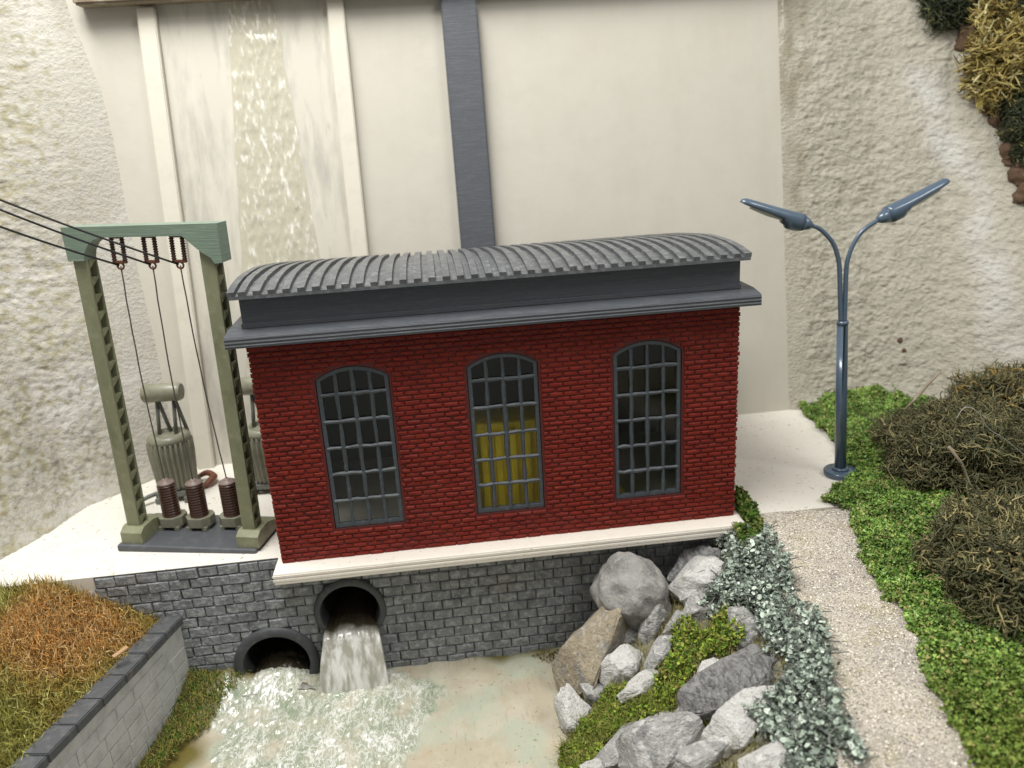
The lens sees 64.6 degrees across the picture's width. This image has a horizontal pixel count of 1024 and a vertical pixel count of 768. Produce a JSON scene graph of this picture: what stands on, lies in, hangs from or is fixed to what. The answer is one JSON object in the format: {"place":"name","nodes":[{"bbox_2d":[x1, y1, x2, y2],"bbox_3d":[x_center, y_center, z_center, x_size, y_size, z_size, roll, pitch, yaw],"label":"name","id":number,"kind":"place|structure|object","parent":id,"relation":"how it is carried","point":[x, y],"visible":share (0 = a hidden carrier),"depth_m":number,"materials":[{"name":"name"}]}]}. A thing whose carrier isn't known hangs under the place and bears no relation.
{"place":"outdoors","nodes":[
{"label":"outdoors","id":0,"kind":"place"},
{"bbox_2d":[0,571,161,767],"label":"dry grass","id":1,"kind":"structure","parent":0,"point":[22,617],"depth_m":15.61,"materials":[{"name":"brown plant"}]},
{"bbox_2d":[0,0,171,559],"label":"rock face","id":2,"kind":"object","parent":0,"point":[58,160],"visible":0.81,"depth_m":20.82},
{"bbox_2d":[149,647,567,767],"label":"water","id":3,"kind":"structure","parent":0,"point":[488,712],"depth_m":17.03,"materials":[{"name":"liquid"}]},
{"bbox_2d":[9,616,190,767],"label":"garden wall","id":4,"kind":"structure","parent":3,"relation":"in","point":[115,719],"depth_m":15.53,"materials":[{"name":"grey stone"}]},
{"bbox_2d":[112,646,128,658],"bbox_3d":[-7.604,5.203,15.724,0.100,0.040,0.300,12,35,39],"label":"wood splinter","id":5,"kind":"object","parent":4,"relation":"on","point":[120,652],"visible":1,"depth_m":15.70,"materials":[{"name":"beige wood"}]},
{"bbox_2d":[135,665,250,767],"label":"moss","id":6,"kind":"object","parent":4,"relation":"attached to","point":[174,736],"visible":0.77,"depth_m":17.28,"materials":[{"name":"green plant"}]},
{"bbox_2d":[243,638,315,696],"bbox_3d":[-5.347,6.400,18.803,1.770,0.368,2.000,-5,18,-5],"label":"water jet","id":7,"kind":"object","parent":3,"relation":"in","point":[284,652],"visible":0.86,"depth_m":18.77},
{"bbox_2d":[320,589,388,693],"bbox_3d":[-3.627,5.920,18.660,1.553,1.507,2.164,-5,18,-5],"label":"water jet","id":8,"kind":"object","parent":3,"relation":"on","point":[352,657],"visible":0.94,"depth_m":17.91},
{"bbox_2d":[0,410,842,591],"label":"ground","id":9,"kind":"structure","parent":0,"point":[783,458],"depth_m":19.45,"materials":[{"name":"white paint"}]},
{"bbox_2d":[60,221,276,553],"bbox_3d":[-7.237,0.111,17.696,3.430,7.250,1.620,0,18,8],"label":"portal gantry","id":10,"kind":"object","parent":9,"relation":"on","point":[141,531],"visible":0.93,"depth_m":17.29,"materials":[{"name":"metal"}]},
{"bbox_2d":[108,237,127,269],"bbox_3d":[-7.989,-2.663,16.451,0.333,0.712,0.103,2,19,7],"label":"hanging insulator","id":11,"kind":"object","parent":10,"relation":"hanging from","point":[123,261],"visible":0.84,"depth_m":16.42,"materials":[{"name":"brown ceramic"}]},
{"bbox_2d":[0,226,118,265],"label":"overhead cable","id":12,"kind":"object","parent":11,"relation":"attached to","point":[52,244],"visible":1,"depth_m":15.56,"materials":[{"name":"black metal"}]},
{"bbox_2d":[120,266,164,478],"bbox_3d":[-8.018,-0.098,17.598,0.078,5.022,0.722,-12,20,-24],"label":"dropper wire","id":13,"kind":"object","parent":11,"relation":"hanging from","point":[140,372],"visible":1,"depth_m":17.52,"materials":[{"name":"black metal"}]},
{"bbox_2d":[141,237,159,269],"bbox_3d":[-7.295,-2.659,16.356,0.333,0.712,0.103,2,19,7],"label":"hanging insulator","id":14,"kind":"object","parent":10,"relation":"hanging from","point":[155,249],"visible":0.84,"depth_m":16.32,"materials":[{"name":"brown ceramic"}]},
{"bbox_2d":[0,209,150,265],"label":"overhead cable","id":15,"kind":"object","parent":14,"relation":"attached to","point":[64,234],"visible":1,"depth_m":15.40,"materials":[{"name":"black metal"}]},
{"bbox_2d":[152,266,192,478],"bbox_3d":[-7.333,-0.097,17.514,0.076,5.022,0.751,-12,20,-25],"label":"dropper wire","id":16,"kind":"object","parent":14,"relation":"hanging from","point":[170,371],"visible":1,"depth_m":17.42,"materials":[{"name":"metal"}]},
{"bbox_2d":[156,478,187,530],"bbox_3d":[-7.972,2.758,18.861,0.600,1.210,0.520,-1,18,8],"label":"post insulator","id":17,"kind":"object","parent":10,"relation":"on","point":[173,514],"visible":0.98,"depth_m":18.74,"materials":[{"name":"brown ceramic"}]},
{"bbox_2d":[168,236,187,268],"bbox_3d":[-6.701,-2.654,16.275,0.333,0.712,0.103,2,19,7],"label":"hanging insulator","id":18,"kind":"object","parent":10,"relation":"hanging from","point":[173,250],"visible":0.96,"depth_m":16.24,"materials":[{"name":"brown ceramic"}]},
{"bbox_2d":[0,199,178,264],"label":"overhead cable","id":19,"kind":"object","parent":18,"relation":"attached to","point":[70,226],"visible":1,"depth_m":15.27,"materials":[{"name":"black metal"}]},
{"bbox_2d":[180,265,226,477],"bbox_3d":[-6.652,-0.109,17.473,0.083,5.026,0.762,-7,18,-10],"label":"dropper wire","id":20,"kind":"object","parent":18,"relation":"hanging from","point":[200,370],"visible":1,"depth_m":17.34,"materials":[{"name":"black metal"}]},
{"bbox_2d":[184,478,215,530],"bbox_3d":[-7.296,2.757,18.787,0.600,1.210,0.520,-1,18,8],"label":"post insulator","id":21,"kind":"object","parent":10,"relation":"on","point":[201,515],"visible":1,"depth_m":18.66,"materials":[{"name":"brown ceramic"}]},
{"bbox_2d":[218,477,241,529],"bbox_3d":[-6.520,2.731,18.777,0.600,1.210,0.520,-1,18,8],"label":"post insulator","id":22,"kind":"object","parent":10,"relation":"on","point":[229,516],"visible":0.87,"depth_m":18.63,"materials":[{"name":"brown ceramic"}]},
{"bbox_2d":[140,382,202,503],"bbox_3d":[-8.702,1.452,20.586,1.120,2.955,1.118,-4,18,-1],"label":"transformer","id":23,"kind":"object","parent":9,"relation":"on","point":[172,452],"visible":0.69,"depth_m":20.34,"materials":[{"name":"grey metal"}]},
{"bbox_2d":[144,492,155,500],"bbox_3d":[-9.139,2.857,20.596,1.068,0.229,0.120,-18,23,-37],"label":"broken rail","id":24,"kind":"object","parent":23,"relation":"on","point":[149,496],"visible":0.19,"depth_m":20.51,"materials":[{"name":"grey metal"}]},
{"bbox_2d":[198,470,217,487],"bbox_3d":[-8.210,2.541,21.524,0.764,0.244,0.743,-19,28,-18],"label":"cable clamp","id":25,"kind":"object","parent":9,"relation":"on","point":[212,478],"visible":0.69,"depth_m":21.47,"materials":[{"name":"brown ceramic"}]},
{"bbox_2d":[240,376,269,491],"bbox_3d":[-6.340,1.270,20.700,1.120,2.955,1.118,-4,18,-1],"label":"transformer","id":26,"kind":"object","parent":9,"relation":"on","point":[259,467],"visible":0.32,"depth_m":20.41,"materials":[{"name":"grey metal"}]},
{"bbox_2d":[93,538,713,675],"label":"retaining wall","id":27,"kind":"structure","parent":9,"relation":"on","point":[236,615],"depth_m":18.28,"materials":[{"name":"grey brick"}]},
{"bbox_2d":[65,0,789,469],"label":"dam","id":28,"kind":"structure","parent":9,"relation":"on","point":[613,118],"depth_m":22.33,"materials":[{"name":"beige paint"}]},
{"bbox_2d":[228,0,319,420],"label":"waterfall","id":29,"kind":"structure","parent":28,"relation":"attached to","point":[275,220],"depth_m":21.81,"materials":[{"name":"liquid"}]},
{"bbox_2d":[440,0,495,249],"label":"penstock","id":30,"kind":"object","parent":28,"relation":"attached to","point":[461,39],"visible":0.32,"depth_m":21.97,"materials":[{"name":"grey metal"}]},
{"bbox_2d":[224,233,761,584],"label":"power house","id":31,"kind":"structure","parent":9,"relation":"on","point":[377,380],"depth_m":16.91,"materials":[{"name":"red brick"}]},
{"bbox_2d":[316,366,403,527],"bbox_3d":[-3.137,1.316,16.815,1.439,3.533,0.140,-5,18,-5],"label":"window","id":32,"kind":"structure","parent":31,"relation":"in","point":[386,519],"depth_m":16.77,"materials":[{"name":"metal"}]},
{"bbox_2d":[467,353,543,512],"bbox_3d":[-0.121,1.046,17.080,1.439,3.533,0.147,-5,18,-5],"label":"window","id":33,"kind":"structure","parent":31,"relation":"in","point":[519,377],"depth_m":17.05,"materials":[{"name":"metal"}]},
{"bbox_2d":[474,405,624,510],"bbox_3d":[0.878,1.726,18.832,3.550,2.350,1.420,-5,18,-5],"label":"generator","id":34,"kind":"object","parent":31,"relation":"on","point":[496,419],"visible":0.18,"depth_m":18.13,"materials":[{"name":"yellow paint"}]},
{"bbox_2d":[613,340,680,498],"bbox_3d":[2.893,0.774,17.351,1.439,3.533,0.142,-5,18,-5],"label":"window","id":35,"kind":"structure","parent":31,"relation":"in","point":[677,364],"depth_m":17.31,"materials":[{"name":"metal"}]},
{"bbox_2d":[733,484,763,548],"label":"grass","id":36,"kind":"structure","parent":9,"relation":"on","point":[747,508],"depth_m":17.80,"materials":[{"name":"green plant"}]},
{"bbox_2d":[740,178,949,480],"bbox_3d":[7.515,-1.042,18.797,4.784,6.956,0.780,-5,18,-5],"label":"street lamp","id":37,"kind":"object","parent":9,"relation":"on","point":[839,469],"visible":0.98,"depth_m":18.27,"materials":[{"name":"grey metal"}]},
{"bbox_2d":[559,508,844,767],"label":"terrain","id":38,"kind":"structure","parent":0,"point":[736,756],"depth_m":15.22,"materials":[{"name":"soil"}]},
{"bbox_2d":[532,649,558,662],"bbox_3d":[1.107,6.347,18.483,0.783,0.078,1.255,-14,21,-30],"label":"moss","id":39,"kind":"object","parent":38,"relation":"on","point":[541,658],"visible":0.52,"depth_m":18.76,"materials":[{"name":"green plant"}]},
{"bbox_2d":[553,683,590,736],"bbox_3d":[1.308,6.822,16.446,0.734,1.304,0.862,-11,20,-23],"label":"boulder","id":40,"kind":"object","parent":38,"relation":"on","point":[568,702],"visible":0.68,"depth_m":16.28,"materials":[{"name":"grey stone"}]},
{"bbox_2d":[552,606,627,703],"bbox_3d":[1.575,5.791,17.348,1.364,2.314,2.073,13,24,41],"label":"boulder","id":41,"kind":"object","parent":38,"relation":"on","point":[592,642],"visible":0.66,"depth_m":17.02,"materials":[{"name":"brown stone"}]},
{"bbox_2d":[580,682,602,706],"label":"boulder","id":42,"kind":"object","parent":38,"relation":"on","point":[590,695],"visible":0.56,"depth_m":16.53,"materials":[{"name":"grey stone"}]},
{"bbox_2d":[580,758,602,767],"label":"boulder","id":43,"kind":"object","parent":38,"relation":"on","point":[595,763],"visible":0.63,"depth_m":14.51,"materials":[{"name":"white stone"}]},
{"bbox_2d":[550,674,676,767],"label":"moss","id":44,"kind":"object","parent":38,"relation":"on","point":[623,722],"visible":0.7,"depth_m":15.45,"materials":[{"name":"green plant"}]},
{"bbox_2d":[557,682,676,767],"bbox_3d":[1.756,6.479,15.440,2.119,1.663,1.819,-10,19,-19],"label":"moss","id":45,"kind":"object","parent":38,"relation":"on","point":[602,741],"visible":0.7,"depth_m":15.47,"materials":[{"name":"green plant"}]},
{"bbox_2d":[599,644,642,688],"bbox_3d":[2.318,5.923,16.794,0.937,1.079,0.914,7,21,28],"label":"boulder","id":46,"kind":"object","parent":38,"relation":"on","point":[620,661],"visible":0.59,"depth_m":16.48,"materials":[{"name":"grey stone"}]},
{"bbox_2d":[589,552,669,630],"bbox_3d":[2.587,4.532,17.718,1.716,1.880,1.570,-5,18,-5],"label":"boulder","id":47,"kind":"object","parent":38,"relation":"on","point":[634,587],"visible":0.84,"depth_m":17.18,"materials":[{"name":"grey stone"}]},
{"bbox_2d":[624,627,637,644],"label":"boulder","id":48,"kind":"object","parent":38,"relation":"on","point":[629,637],"visible":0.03,"depth_m":17.39,"materials":[{"name":"grey stone"}]},
{"bbox_2d":[594,710,671,767],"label":"boulder","id":49,"kind":"object","parent":38,"relation":"on","point":[608,755],"visible":0.38,"depth_m":14.60,"materials":[{"name":"grey stone"}]},
{"bbox_2d":[616,669,658,703],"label":"boulder","id":50,"kind":"object","parent":38,"relation":"on","point":[637,684],"visible":0.6,"depth_m":15.62,"materials":[{"name":"grey stone"}]},
{"bbox_2d":[638,598,671,644],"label":"boulder","id":51,"kind":"object","parent":38,"relation":"on","point":[651,624],"visible":0.48,"depth_m":17.06,"materials":[{"name":"grey stone"}]},
{"bbox_2d":[643,635,672,669],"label":"boulder","id":52,"kind":"object","parent":38,"relation":"on","point":[661,646],"visible":0.59,"depth_m":16.16,"materials":[{"name":"grey stone"}]},
{"bbox_2d":[615,711,704,767],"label":"boulder","id":53,"kind":"object","parent":38,"relation":"on","point":[659,742],"visible":0.84,"depth_m":13.57,"materials":[{"name":"grey stone"}]},
{"bbox_2d":[648,649,698,711],"bbox_3d":[3.087,5.550,15.268,1.205,0.896,1.192,-5,18,-5],"label":"moss","id":54,"kind":"object","parent":38,"relation":"on","point":[677,680],"visible":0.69,"depth_m":15.28,"materials":[{"name":"green plant"}]},
{"bbox_2d":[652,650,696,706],"bbox_3d":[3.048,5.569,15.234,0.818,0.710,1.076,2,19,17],"label":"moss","id":55,"kind":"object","parent":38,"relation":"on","point":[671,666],"visible":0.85,"depth_m":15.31,"materials":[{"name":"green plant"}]},
{"bbox_2d":[663,610,687,634],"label":"boulder","id":56,"kind":"object","parent":38,"relation":"on","point":[672,620],"visible":0.41,"depth_m":16.65,"materials":[{"name":"grey stone"}]},
{"bbox_2d":[668,555,723,605],"bbox_3d":[4.093,4.232,17.454,1.377,1.100,1.051,-12,20,-26],"label":"boulder","id":57,"kind":"object","parent":38,"relation":"on","point":[695,573],"visible":0.66,"depth_m":17.07,"materials":[{"name":"grey stone"}]},
{"bbox_2d":[667,545,724,584],"bbox_3d":[4.146,4.255,18.024,1.321,1.358,1.011,-17,22,-36],"label":"boulder","id":58,"kind":"object","parent":38,"relation":"on","point":[685,557],"visible":0.29,"depth_m":17.92,"materials":[{"name":"grey stone"}]},
{"bbox_2d":[673,739,728,767],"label":"boulder","id":59,"kind":"object","parent":38,"relation":"on","point":[705,753],"visible":0.81,"depth_m":12.99,"materials":[{"name":"grey stone"}]},
{"bbox_2d":[682,592,720,621],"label":"boulder","id":60,"kind":"object","parent":38,"relation":"on","point":[692,609],"visible":0.34,"depth_m":16.55,"materials":[{"name":"grey stone"}]},
{"bbox_2d":[665,607,744,661],"bbox_3d":[3.715,4.782,15.692,1.186,1.399,2.046,-20,24,-41],"label":"moss","id":61,"kind":"object","parent":38,"relation":"on","point":[703,636],"visible":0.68,"depth_m":15.62,"materials":[{"name":"green plant"}]},
{"bbox_2d":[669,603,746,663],"bbox_3d":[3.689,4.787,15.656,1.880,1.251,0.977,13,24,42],"label":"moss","id":62,"kind":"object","parent":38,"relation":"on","point":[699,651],"visible":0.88,"depth_m":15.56,"materials":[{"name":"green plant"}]},
{"bbox_2d":[697,657,718,672],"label":"boulder","id":63,"kind":"object","parent":38,"relation":"on","point":[704,664],"visible":0.29,"depth_m":14.87,"materials":[{"name":"grey stone"}]},
{"bbox_2d":[707,735,733,757],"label":"boulder","id":64,"kind":"object","parent":38,"relation":"on","point":[727,750],"visible":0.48,"depth_m":13.04,"materials":[{"name":"grey stone"}]},
{"bbox_2d":[677,643,778,720],"bbox_3d":[3.836,5.394,14.081,1.818,1.288,1.253,-16,22,-34],"label":"boulder","id":65,"kind":"object","parent":38,"relation":"on","point":[710,690],"visible":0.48,"depth_m":13.84,"materials":[{"name":"grey stone"}]},
{"bbox_2d":[701,685,772,752],"bbox_3d":[3.794,5.571,13.477,0.814,1.029,1.289,13,24,41],"label":"boulder","id":66,"kind":"object","parent":38,"relation":"on","point":[731,719],"visible":0.67,"depth_m":13.21,"materials":[{"name":"grey stone"}]},
{"bbox_2d":[727,606,762,649],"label":"boulder","id":67,"kind":"object","parent":38,"relation":"on","point":[747,617],"visible":0.48,"depth_m":14.99,"materials":[{"name":"grey stone"}]},
{"bbox_2d":[737,740,790,767],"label":"boulder","id":68,"kind":"object","parent":38,"relation":"on","point":[773,755],"visible":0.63,"depth_m":12.00,"materials":[{"name":"grey stone"}]},
{"bbox_2d":[694,522,878,767],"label":"teal ground cover","id":69,"kind":"object","parent":38,"relation":"on","point":[817,645],"depth_m":13.29,"materials":[{"name":"teal plant"}]},
{"bbox_2d":[759,508,976,767],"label":"path","id":70,"kind":"structure","parent":0,"point":[881,691],"depth_m":13.37,"materials":[{"name":"beige gravel"}]},
{"bbox_2d":[777,0,1023,409],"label":"rock face","id":71,"kind":"object","parent":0,"point":[878,116],"visible":0.84,"depth_m":23.40},
{"bbox_2d":[915,0,981,38],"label":"lichen clump","id":72,"kind":"object","parent":71,"relation":"on","point":[944,15],"visible":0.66,"depth_m":22.83,"materials":[{"name":"green plant"}]},
{"bbox_2d":[953,7,1023,120],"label":"lichen clump","id":73,"kind":"object","parent":71,"relation":"attached to","point":[993,67],"visible":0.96,"depth_m":22.14,"materials":[{"name":"yellow plant"}]},
{"bbox_2d":[954,23,1023,203],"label":"soil","id":74,"kind":"structure","parent":71,"relation":"on","point":[1015,175],"depth_m":22.76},
{"bbox_2d":[960,0,1023,46],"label":"lichen clump","id":75,"kind":"object","parent":71,"relation":"on","point":[984,9],"visible":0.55,"depth_m":22.17,"materials":[{"name":"yellow plant"}]},
{"bbox_2d":[986,70,1023,168],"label":"lichen clump","id":76,"kind":"object","parent":71,"relation":"on","point":[1013,118],"visible":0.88,"depth_m":22.30,"materials":[{"name":"green plant"}]},
{"bbox_2d":[987,0,1023,20],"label":"lichen clump","id":77,"kind":"object","parent":71,"relation":"on","point":[1020,2],"visible":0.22,"depth_m":22.04,"materials":[{"name":"green plant"}]},
{"bbox_2d":[797,383,1023,767],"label":"turf","id":78,"kind":"structure","parent":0,"point":[932,651],"depth_m":13.99,"materials":[{"name":"plant"}]},
{"bbox_2d":[862,389,1023,497],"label":"lichen bush","id":79,"kind":"object","parent":78,"relation":"on","point":[917,442],"visible":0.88,"depth_m":18.43,"materials":[{"name":"brown plant"}]},
{"bbox_2d":[904,371,941,409],"bbox_3d":[9.208,0.158,18.166,0.748,0.900,0.072,-3,18,3],"label":"bare stick","id":80,"kind":"object","parent":79,"relation":"attached to","point":[921,391],"visible":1,"depth_m":18.15,"materials":[{"name":"beige wood"}]},
{"bbox_2d":[956,407,1023,454],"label":"loose thread","id":81,"kind":"object","parent":79,"relation":"attached to","point":[987,427],"visible":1,"depth_m":17.04},
{"bbox_2d":[904,479,1023,644],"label":"lichen bush","id":82,"kind":"object","parent":78,"relation":"on","point":[972,547],"visible":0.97,"depth_m":14.27,"materials":[{"name":"brown plant"}]},
{"bbox_2d":[948,446,975,491],"bbox_3d":[9.806,1.915,17.578,0.824,1.277,0.071,-3,18,2],"label":"bare stick","id":83,"kind":"object","parent":82,"relation":"attached to","point":[961,464],"visible":0.74,"depth_m":17.51,"materials":[{"name":"brown wood"}]},
{"bbox_2d":[941,359,1023,424],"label":"lichen bush","id":84,"kind":"object","parent":78,"relation":"on","point":[1003,383],"visible":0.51,"depth_m":19.97,"materials":[{"name":"brown plant"}]}
]}

